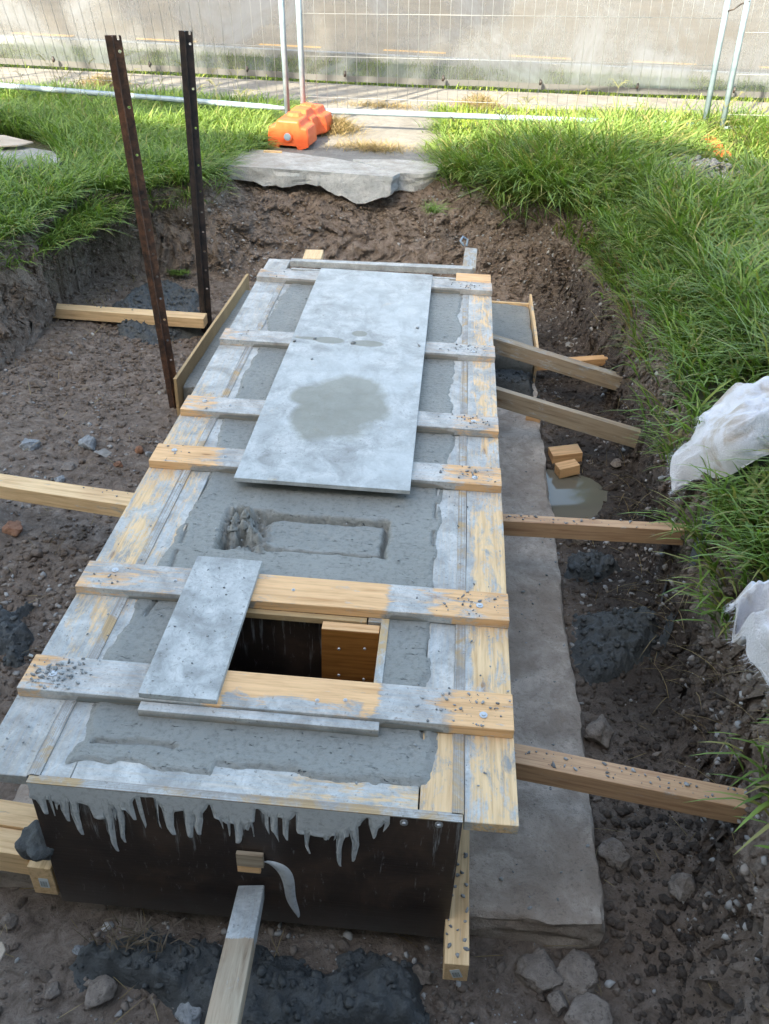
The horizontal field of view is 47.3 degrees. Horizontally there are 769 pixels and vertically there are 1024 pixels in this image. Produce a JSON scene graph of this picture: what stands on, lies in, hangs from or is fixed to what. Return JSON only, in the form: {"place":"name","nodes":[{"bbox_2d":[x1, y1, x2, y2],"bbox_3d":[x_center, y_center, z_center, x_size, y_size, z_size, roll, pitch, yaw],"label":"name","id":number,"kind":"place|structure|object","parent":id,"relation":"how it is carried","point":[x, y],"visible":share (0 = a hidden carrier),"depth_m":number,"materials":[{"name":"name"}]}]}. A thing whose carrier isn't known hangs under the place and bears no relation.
{"place":"outdoors","nodes":[
{"label":"outdoors","id":0,"kind":"place"},
{"bbox_2d":[68,71,144,88],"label":"dry grass","id":1,"kind":"structure","parent":0,"point":[101,76],"depth_m":9.97,"materials":[{"name":"brown plant"}]},
{"bbox_2d":[264,101,441,172],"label":"path","id":2,"kind":"structure","parent":0,"point":[405,130],"depth_m":8.35,"materials":[{"name":"concrete"}]},
{"bbox_2d":[268,103,332,149],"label":"fence ballast","id":3,"kind":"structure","parent":2,"relation":"on","point":[302,126],"depth_m":7.80,"materials":[{"name":"orange plastic"}]},
{"bbox_2d":[295,0,730,129],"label":"temporary fence","id":4,"kind":"object","parent":3,"relation":"in","point":[486,116],"visible":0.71,"depth_m":8.24,"materials":[{"name":"silver metal"}]},
{"bbox_2d":[728,0,749,11],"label":"wire tie","id":5,"kind":"object","parent":4,"relation":"attached to","point":[737,6],"visible":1,"depth_m":7.90,"materials":[{"name":"black metal"}]},
{"bbox_2d":[321,114,381,138],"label":"dry grass","id":6,"kind":"structure","parent":2,"relation":"on","point":[343,124],"depth_m":8.40,"materials":[{"name":"brown plant"}]},
{"bbox_2d":[244,94,462,167],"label":"path edge grass","id":7,"kind":"structure","parent":2,"relation":"on","point":[438,126],"depth_m":8.53,"materials":[{"name":"green plant"}]},
{"bbox_2d":[312,135,425,155],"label":"dry grass","id":8,"kind":"structure","parent":2,"relation":"on","point":[368,145],"depth_m":7.90,"materials":[{"name":"plant"}]},
{"bbox_2d":[313,96,441,110],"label":"dry grass","id":9,"kind":"structure","parent":2,"relation":"on","point":[382,105],"depth_m":9.58,"materials":[{"name":"brown plant"}]},
{"bbox_2d":[0,64,768,1023],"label":"ground","id":10,"kind":"structure","parent":0,"point":[38,940],"depth_m":4.04,"materials":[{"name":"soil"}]},
{"bbox_2d":[0,941,5,961],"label":"stone","id":11,"kind":"object","parent":10,"relation":"on","point":[2,950],"visible":1,"depth_m":2.52,"materials":[{"name":"stone"}]},
{"bbox_2d":[0,913,17,930],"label":"stone","id":12,"kind":"object","parent":10,"relation":"on","point":[9,920],"visible":0.99,"depth_m":2.65,"materials":[{"name":"grey stone"}]},
{"bbox_2d":[2,520,22,536],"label":"stone","id":13,"kind":"object","parent":10,"relation":"on","point":[13,528],"visible":1,"depth_m":4.14,"materials":[{"name":"stone"}]},
{"bbox_2d":[0,601,34,667],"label":"concrete spill","id":14,"kind":"object","parent":10,"relation":"on","point":[17,638],"visible":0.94,"depth_m":3.54,"materials":[{"name":"grey concrete"}]},
{"bbox_2d":[19,438,40,450],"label":"stone","id":15,"kind":"object","parent":10,"relation":"on","point":[26,443],"visible":0.96,"depth_m":4.72,"materials":[{"name":"grey stone"}]},
{"bbox_2d":[0,146,61,172],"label":"concrete chunk","id":16,"kind":"object","parent":10,"relation":"on","point":[25,149],"visible":0.25,"depth_m":6.93,"materials":[{"name":"grey concrete"}]},
{"bbox_2d":[44,981,59,999],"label":"stone","id":17,"kind":"object","parent":10,"relation":"on","point":[52,991],"visible":1,"depth_m":2.50,"materials":[{"name":"grey stone"}]},
{"bbox_2d":[54,475,64,482],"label":"stone","id":18,"kind":"object","parent":10,"relation":"on","point":[61,478],"visible":0.85,"depth_m":4.51,"materials":[{"name":"grey stone"}]},
{"bbox_2d":[62,440,70,446],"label":"stone","id":19,"kind":"object","parent":10,"relation":"on","point":[65,443],"visible":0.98,"depth_m":4.78,"materials":[{"name":"grey stone"}]},
{"bbox_2d":[60,462,74,470],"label":"stone","id":20,"kind":"object","parent":10,"relation":"on","point":[67,466],"visible":1,"depth_m":4.62,"materials":[{"name":"beige stone"}]},
{"bbox_2d":[72,945,83,954],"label":"stone","id":21,"kind":"object","parent":10,"relation":"on","point":[76,949],"visible":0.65,"depth_m":2.59,"materials":[{"name":"grey stone"}]},
{"bbox_2d":[78,435,95,450],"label":"stone","id":22,"kind":"object","parent":10,"relation":"on","point":[87,442],"visible":1,"depth_m":4.76,"materials":[{"name":"grey stone"}]},
{"bbox_2d":[84,975,117,1009],"bbox_3d":[-0.814,1.369,2.497,0.086,0.063,0.104,28,42,32],"label":"stone","id":23,"kind":"object","parent":10,"relation":"on","point":[101,989],"visible":1,"depth_m":2.48,"materials":[{"name":"grey stone"}]},
{"bbox_2d":[95,448,111,456],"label":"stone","id":24,"kind":"object","parent":10,"relation":"on","point":[104,452],"visible":1,"depth_m":4.60,"materials":[{"name":"white stone"}]},
{"bbox_2d":[113,461,122,466],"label":"stone","id":25,"kind":"object","parent":10,"relation":"on","point":[117,464],"visible":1,"depth_m":4.67,"materials":[{"name":"stone"}]},
{"bbox_2d":[0,54,255,120],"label":"seeding grass","id":26,"kind":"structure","parent":10,"relation":"on","point":[91,99],"depth_m":8.34,"materials":[{"name":"yellow"}]},
{"bbox_2d":[53,303,207,327],"bbox_3d":[-1.782,-1.355,6.055,1.113,0.073,0.103,4,35,3],"label":"timber brace","id":27,"kind":"object","parent":10,"relation":"on","point":[141,316],"visible":0.86,"depth_m":6.02,"materials":[{"name":"brown wood"}]},
{"bbox_2d":[135,445,143,453],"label":"stone","id":28,"kind":"object","parent":10,"relation":"on","point":[139,449],"visible":1,"depth_m":4.79,"materials":[{"name":"stone"}]},
{"bbox_2d":[104,35,175,408],"bbox_3d":[-1.232,-1.263,4.665,0.075,2.280,0.346,4,35,3],"label":"star picket","id":29,"kind":"object","parent":10,"relation":"on","point":[114,45],"visible":0.91,"depth_m":4.41,"materials":[{"name":"metal"}]},
{"bbox_2d":[0,0,289,113],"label":"temporary fence","id":30,"kind":"object","parent":10,"relation":"on","point":[286,106],"visible":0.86,"depth_m":8.47,"materials":[{"name":"silver metal"}]},
{"bbox_2d":[0,77,290,271],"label":"grass","id":31,"kind":"structure","parent":10,"relation":"on","point":[90,152],"depth_m":7.10,"materials":[{"name":"green plant"}]},
{"bbox_2d":[0,135,32,146],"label":"cardboard","id":32,"kind":"object","parent":31,"relation":"on","point":[7,141],"visible":1,"depth_m":7.08,"materials":[{"name":"beige cardboard"}]},
{"bbox_2d":[145,451,152,456],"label":"stone","id":33,"kind":"object","parent":10,"relation":"on","point":[148,454],"visible":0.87,"depth_m":4.77,"materials":[{"name":"grey stone"}]},
{"bbox_2d":[112,279,203,344],"bbox_3d":[-1.607,-1.461,6.354,0.795,0.191,1.195,4,35,3],"label":"concrete spill","id":34,"kind":"object","parent":10,"relation":"on","point":[177,297],"visible":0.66,"depth_m":6.29,"materials":[{"name":"grey concrete"}]},
{"bbox_2d":[166,268,190,275],"bbox_3d":[-1.618,-1.888,6.890,0.224,0.032,0.196,4,35,3],"label":"grass tuft","id":35,"kind":"object","parent":10,"relation":"on","point":[175,272],"visible":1,"depth_m":6.88,"materials":[{"name":"green plant"}]},
{"bbox_2d":[174,1002,201,1023],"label":"stone","id":36,"kind":"object","parent":10,"relation":"on","point":[187,1013],"visible":0.69,"depth_m":2.43,"materials":[{"name":"grey stone"}]},
{"bbox_2d":[178,30,211,332],"bbox_3d":[-1.201,-1.898,5.687,0.075,2.163,0.137,-15,38,-23],"label":"star picket","id":37,"kind":"object","parent":10,"relation":"on","point":[190,108],"visible":0.95,"depth_m":5.50,"materials":[{"name":"black metal"}]},
{"bbox_2d":[173,274,249,415],"bbox_3d":[-1.111,-1.162,5.826,0.021,0.243,1.771,5,35,4],"label":"side form","id":38,"kind":"object","parent":10,"relation":"on","point":[191,361],"visible":0.48,"depth_m":5.53,"materials":[{"name":"brown wood"}]},
{"bbox_2d":[183,290,250,400],"bbox_3d":[-0.884,-1.085,5.838,0.493,0.205,1.608,4,35,3],"label":"concrete slab","id":39,"kind":"object","parent":10,"relation":"on","point":[193,379],"visible":0.16,"depth_m":5.52,"materials":[{"name":"concrete"}]},
{"bbox_2d":[69,926,429,1023],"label":"concrete spill","id":40,"kind":"object","parent":10,"relation":"on","point":[358,986],"visible":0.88,"depth_m":2.47,"materials":[{"name":"grey concrete"}]},
{"bbox_2d":[75,910,194,958],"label":"dry grass","id":41,"kind":"structure","parent":40,"relation":"on","point":[135,941],"depth_m":2.54,"materials":[{"name":"brown plant"}]},
{"bbox_2d":[0,383,604,949],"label":"footing slab","id":42,"kind":"structure","parent":10,"relation":"on","point":[542,849],"depth_m":3.00,"materials":[{"name":"grey concrete"}]},
{"bbox_2d":[27,860,59,894],"bbox_3d":[-0.968,0.853,2.906,0.073,0.133,0.818,4,35,3],"label":"timber brace","id":43,"kind":"object","parent":42,"relation":"on","point":[42,876],"visible":0.14,"depth_m":2.56,"materials":[{"name":"brown wood"}]},
{"bbox_2d":[0,827,29,874],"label":"timber brace","id":44,"kind":"object","parent":43,"relation":"attached to","point":[12,860],"visible":0.49,"depth_m":2.59,"materials":[{"name":"brown wood"}]},
{"bbox_2d":[0,799,37,829],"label":"timber brace","id":45,"kind":"object","parent":44,"relation":"on","point":[17,815],"visible":0.48,"depth_m":2.66,"materials":[{"name":"brown wood"}]},
{"bbox_2d":[14,819,53,861],"bbox_3d":[-0.977,0.952,2.504,0.124,0.107,0.110,21,39,25],"label":"concrete lump","id":46,"kind":"object","parent":43,"relation":"on","point":[29,844],"visible":0.71,"depth_m":2.47,"materials":[{"name":"grey concrete"}]},
{"bbox_2d":[0,258,518,937],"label":"formwork","id":47,"kind":"object","parent":42,"relation":"on","point":[310,656],"visible":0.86,"depth_m":2.55,"materials":[{"name":"brown wood"}]},
{"bbox_2d":[0,474,133,516],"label":"timber brace","id":48,"kind":"object","parent":47,"relation":"attached to","point":[94,500],"visible":0.92,"depth_m":3.81,"materials":[{"name":"brown wood"}]},
{"bbox_2d":[138,556,261,703],"bbox_3d":[-0.563,0.350,2.770,0.227,0.019,0.647,5,35,3],"label":"plywood offcut","id":49,"kind":"object","parent":47,"relation":"on","point":[170,674],"visible":1,"depth_m":2.72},
{"bbox_2d":[205,885,263,1023],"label":"timber brace","id":50,"kind":"object","parent":47,"relation":"attached to","point":[228,995],"visible":1,"depth_m":2.16,"materials":[{"name":"grey wood"}]},
{"bbox_2d":[65,283,462,793],"bbox_3d":[-0.209,-0.343,3.967,1.093,0.179,3.920,4,35,3],"label":"fresh concrete","id":51,"kind":"object","parent":47,"relation":"in","point":[286,534],"visible":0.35,"depth_m":3.12,"materials":[{"name":"grey concrete"}]},
{"bbox_2d":[303,249,322,259],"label":"timber brace","id":52,"kind":"object","parent":47,"relation":"attached to","point":[314,254],"visible":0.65,"depth_m":5.76,"materials":[{"name":"brown wood"}]},
{"bbox_2d":[234,268,432,493],"bbox_3d":[-0.148,-0.794,4.449,0.697,0.019,2.450,4,35,3],"label":"plywood sheet","id":53,"kind":"object","parent":47,"relation":"on","point":[339,411],"visible":1,"depth_m":4.09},
{"bbox_2d":[4,271,747,957],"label":"concrete crumbs","id":54,"kind":"object","parent":47,"relation":"on","point":[60,663],"visible":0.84,"depth_m":2.63,"materials":[{"name":"grey concrete"}]},
{"bbox_2d":[463,247,476,273],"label":"timber brace","id":55,"kind":"object","parent":47,"relation":"attached to","point":[470,256],"visible":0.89,"depth_m":5.83,"materials":[{"name":"grey wood"}]},
{"bbox_2d":[459,236,468,246],"bbox_3d":[0.550,-1.879,6.093,0.065,0.060,0.064,4,35,3],"label":"wire tie","id":56,"kind":"object","parent":55,"relation":"attached to","point":[465,238],"visible":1,"depth_m":6.09,"materials":[{"name":"silver metal"}]},
{"bbox_2d":[514,743,749,823],"bbox_3d":[0.675,0.810,2.655,0.817,0.078,0.078,10,35,5],"label":"timber brace","id":57,"kind":"object","parent":47,"relation":"attached to","point":[533,766],"visible":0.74,"depth_m":2.62,"materials":[{"name":"brown wood"}]},
{"bbox_2d":[443,823,469,980],"bbox_3d":[0.250,0.923,2.938,0.071,0.088,1.248,5,35,3],"label":"timber brace","id":58,"kind":"object","parent":42,"relation":"on","point":[455,967],"visible":0.35,"depth_m":2.50,"materials":[{"name":"brown wood"}]},
{"bbox_2d":[492,303,532,377],"bbox_3d":[0.753,-1.162,5.921,0.466,0.198,0.862,4,35,3],"label":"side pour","id":59,"kind":"object","parent":42,"relation":"on","point":[511,322],"visible":0.3,"depth_m":5.86,"materials":[{"name":"concrete"}]},
{"bbox_2d":[492,294,538,381],"bbox_3d":[0.769,-1.206,5.936,0.478,0.228,0.966,4,35,3],"label":"side form","id":60,"kind":"object","parent":42,"relation":"on","point":[529,304],"visible":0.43,"depth_m":5.98,"materials":[{"name":"brown wood"}]},
{"bbox_2d":[495,369,539,397],"bbox_3d":[0.729,-0.819,5.518,0.498,0.141,0.356,4,35,3],"label":"concrete spill","id":61,"kind":"object","parent":42,"relation":"on","point":[521,381],"visible":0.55,"depth_m":5.45,"materials":[{"name":"grey concrete"}]},
{"bbox_2d":[526,416,540,422],"bbox_3d":[0.883,-0.570,5.188,0.085,0.055,0.055,12,36,14],"label":"timber offcut","id":62,"kind":"object","parent":42,"relation":"on","point":[528,418],"visible":0.36,"depth_m":5.17,"materials":[{"name":"brown wood"}]},
{"bbox_2d":[216,149,399,203],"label":"broken slab","id":63,"kind":"structure","parent":10,"relation":"on","point":[357,183],"depth_m":7.17,"materials":[{"name":"concrete"}]},
{"bbox_2d":[263,150,281,152],"bbox_3d":[-0.963,-3.107,7.573,0.160,0.020,0.030,4,35,2],"label":"timber offcut","id":64,"kind":"object","parent":63,"relation":"on","point":[272,151],"visible":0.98,"depth_m":7.56,"materials":[{"name":"brown wood"}]},
{"bbox_2d":[2,82,765,135],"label":"lawn grass","id":65,"kind":"structure","parent":10,"relation":"on","point":[539,111],"depth_m":9.53,"materials":[{"name":"plant"}]},
{"bbox_2d":[0,174,768,1023],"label":"soil crumbs","id":66,"kind":"object","parent":10,"relation":"on","point":[656,924],"visible":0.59,"depth_m":4.00,"materials":[{"name":"brown soil"}]},
{"bbox_2d":[0,289,768,1023],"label":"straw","id":67,"kind":"object","parent":10,"relation":"on","point":[394,933],"visible":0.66,"depth_m":2.92,"materials":[{"name":"plant"}]},
{"bbox_2d":[0,67,768,115],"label":"footpath","id":68,"kind":"structure","parent":10,"relation":"on","point":[320,92],"depth_m":10.33,"materials":[{"name":"grey concrete"}]},
{"bbox_2d":[0,0,768,97],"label":"wall","id":69,"kind":"structure","parent":68,"relation":"on","point":[372,42],"depth_m":10.51,"materials":[{"name":"grey"}]},
{"bbox_2d":[439,91,512,112],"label":"dry grass","id":70,"kind":"structure","parent":68,"relation":"on","point":[483,97],"depth_m":9.70,"materials":[{"name":"brown plant"}]},
{"bbox_2d":[8,171,768,791],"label":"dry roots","id":71,"kind":"object","parent":10,"relation":"on","point":[628,509],"visible":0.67,"depth_m":3.69,"materials":[{"name":"brown plant"}]},
{"bbox_2d":[353,159,440,191],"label":"broken slab","id":72,"kind":"structure","parent":10,"relation":"on","point":[411,172],"depth_m":7.29,"materials":[{"name":"concrete"}]},
{"bbox_2d":[412,963,431,984],"bbox_3d":[0.108,1.347,2.549,0.061,0.057,0.051,0,35,-4],"label":"stone","id":73,"kind":"object","parent":10,"relation":"on","point":[423,974],"visible":0.88,"depth_m":2.54,"materials":[{"name":"grey stone"}]},
{"bbox_2d":[419,198,458,215],"bbox_3d":[0.366,-2.355,6.746,0.398,0.094,0.352,27,41,31],"label":"grass tuft","id":74,"kind":"object","parent":10,"relation":"on","point":[433,209],"visible":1,"depth_m":6.74,"materials":[{"name":"green plant"}]},
{"bbox_2d":[515,947,563,993],"bbox_3d":[0.453,1.372,2.611,0.118,0.070,0.126,-11,37,-18],"label":"stone","id":75,"kind":"object","parent":10,"relation":"on","point":[537,972],"visible":1,"depth_m":2.58,"materials":[{"name":"grey stone"}]},
{"bbox_2d":[547,990,566,1017],"bbox_3d":[0.499,1.415,2.535,0.063,0.054,0.061,-24,43,-33],"label":"stone","id":76,"kind":"object","parent":10,"relation":"on","point":[557,1000],"visible":1,"depth_m":2.52,"materials":[{"name":"grey stone"}]},
{"bbox_2d":[493,334,622,390],"bbox_3d":[0.998,-0.921,5.336,0.943,0.093,0.075,16,35,-4],"label":"timber brace","id":77,"kind":"object","parent":10,"relation":"on","point":[551,361],"visible":0.78,"depth_m":5.31,"materials":[{"name":"grey wood"}]},
{"bbox_2d":[548,444,582,463],"bbox_3d":[1.022,-0.327,4.972,0.171,0.060,0.100,-7,35,-3],"label":"timber offcut","id":78,"kind":"object","parent":10,"relation":"on","point":[557,454],"visible":0.88,"depth_m":4.94,"materials":[{"name":"brown wood"}]},
{"bbox_2d":[554,459,579,477],"bbox_3d":[1.012,-0.240,4.864,0.121,0.060,0.070,-13,37,-10],"label":"timber offcut","id":79,"kind":"object","parent":10,"relation":"on","point":[567,468],"visible":1,"depth_m":4.84,"materials":[{"name":"brown wood"}]},
{"bbox_2d":[496,386,640,447],"bbox_3d":[0.983,-0.515,4.761,1.049,0.103,0.048,17,35,0],"label":"timber brace","id":80,"kind":"object","parent":10,"relation":"on","point":[567,417],"visible":0.72,"depth_m":4.74,"materials":[{"name":"grey wood"}]},
{"bbox_2d":[537,355,607,370],"bbox_3d":[1.264,-0.990,5.804,0.572,0.053,0.063,-6,36,-12],"label":"timber brace","id":81,"kind":"object","parent":10,"relation":"on","point":[594,359],"visible":0.27,"depth_m":5.81,"materials":[{"name":"brown wood"}]},
{"bbox_2d":[551,948,598,997],"bbox_3d":[0.575,1.378,2.602,0.123,0.080,0.162,30,43,34],"label":"stone","id":82,"kind":"object","parent":10,"relation":"on","point":[575,969],"visible":0.9,"depth_m":2.58,"materials":[{"name":"grey stone"}]},
{"bbox_2d":[546,469,607,518],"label":"puddle","id":83,"kind":"object","parent":10,"relation":"on","point":[574,496],"visible":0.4,"depth_m":4.71,"materials":[{"name":"grey liquid"}]},
{"bbox_2d":[572,539,588,545],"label":"stone","id":84,"kind":"object","parent":10,"relation":"on","point":[579,542],"visible":0.62,"depth_m":4.32,"materials":[{"name":"stone"}]},
{"bbox_2d":[563,992,613,1023],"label":"stone","id":85,"kind":"object","parent":10,"relation":"on","point":[588,1008],"visible":1,"depth_m":2.49,"materials":[{"name":"grey stone"}]},
{"bbox_2d":[413,92,768,854],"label":"tall grass","id":86,"kind":"structure","parent":10,"relation":"on","point":[705,240],"depth_m":5.72,"materials":[{"name":"green plant"}]},
{"bbox_2d":[722,580,768,692],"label":"felt sheet","id":87,"kind":"object","parent":86,"relation":"on","point":[750,603],"visible":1,"depth_m":2.49,"materials":[{"name":"white fabric"}]},
{"bbox_2d":[564,549,620,584],"bbox_3d":[0.992,0.251,4.164,0.342,0.118,0.327,4,35,3],"label":"concrete spill","id":88,"kind":"object","parent":10,"relation":"on","point":[592,563],"visible":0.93,"depth_m":4.13,"materials":[{"name":"grey concrete"}]},
{"bbox_2d":[503,514,685,544],"bbox_3d":[0.833,0.071,3.669,0.916,0.078,0.058,3,35,1],"label":"timber brace","id":89,"kind":"object","parent":10,"relation":"on","point":[598,530],"visible":0.71,"depth_m":3.64,"materials":[{"name":"brown wood"}]},
{"bbox_2d":[584,714,613,748],"bbox_3d":[0.807,0.828,3.293,0.098,0.119,0.120,19,38,22],"label":"stone","id":90,"kind":"object","parent":10,"relation":"on","point":[599,730],"visible":0.98,"depth_m":3.26,"materials":[{"name":"grey stone"}]},
{"bbox_2d":[450,80,768,174],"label":"seeding grass","id":91,"kind":"structure","parent":10,"relation":"on","point":[533,97],"depth_m":7.11,"materials":[{"name":"yellow"}]},
{"bbox_2d":[598,837,630,870],"bbox_3d":[0.756,1.131,2.892,0.104,0.089,0.088,28,42,32],"label":"stone","id":92,"kind":"object","parent":10,"relation":"on","point":[614,854],"visible":1,"depth_m":2.87,"materials":[{"name":"grey stone"}]},
{"bbox_2d":[610,458,621,467],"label":"stone","id":93,"kind":"object","parent":10,"relation":"on","point":[615,462],"visible":0.98,"depth_m":4.91,"materials":[{"name":"beige stone"}]},
{"bbox_2d":[570,510,713,687],"bbox_3d":[0.989,0.279,3.552,0.622,0.739,0.448,-13,38,-21],"label":"concrete spill","id":94,"kind":"object","parent":10,"relation":"on","point":[605,646],"visible":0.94,"depth_m":3.66,"materials":[{"name":"grey concrete"}]},
{"bbox_2d":[667,872,695,901],"bbox_3d":[0.952,1.196,2.788,0.094,0.082,0.105,4,35,3],"label":"stone","id":95,"kind":"object","parent":10,"relation":"on","point":[682,886],"visible":0.96,"depth_m":2.77,"materials":[{"name":"grey stone"}]},
{"bbox_2d":[651,153,746,183],"bbox_3d":[2.596,-2.820,7.217,0.904,0.187,0.839,4,35,3],"label":"rubble pile","id":96,"kind":"object","parent":10,"relation":"on","point":[722,167],"visible":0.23,"depth_m":7.12,"materials":[{"name":"grey stone"}]},
{"bbox_2d":[664,376,768,497],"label":"felt sheet","id":97,"kind":"object","parent":10,"relation":"on","point":[735,417],"visible":0.96,"depth_m":3.46,"materials":[{"name":"white fabric"}]},
{"bbox_2d":[701,134,733,161],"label":"fence ballast","id":98,"kind":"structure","parent":10,"relation":"on","point":[716,147],"depth_m":7.85,"materials":[{"name":"orange plastic"}]},
{"bbox_2d":[719,0,768,130],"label":"temporary fence","id":99,"kind":"object","parent":10,"relation":"on","point":[738,45],"visible":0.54,"depth_m":8.09,"materials":[{"name":"silver metal"}]},
{"bbox_2d":[0,61,768,101],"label":"verge grass","id":100,"kind":"structure","parent":0,"point":[389,84],"depth_m":10.82,"materials":[{"name":"green plant"}]}
]}

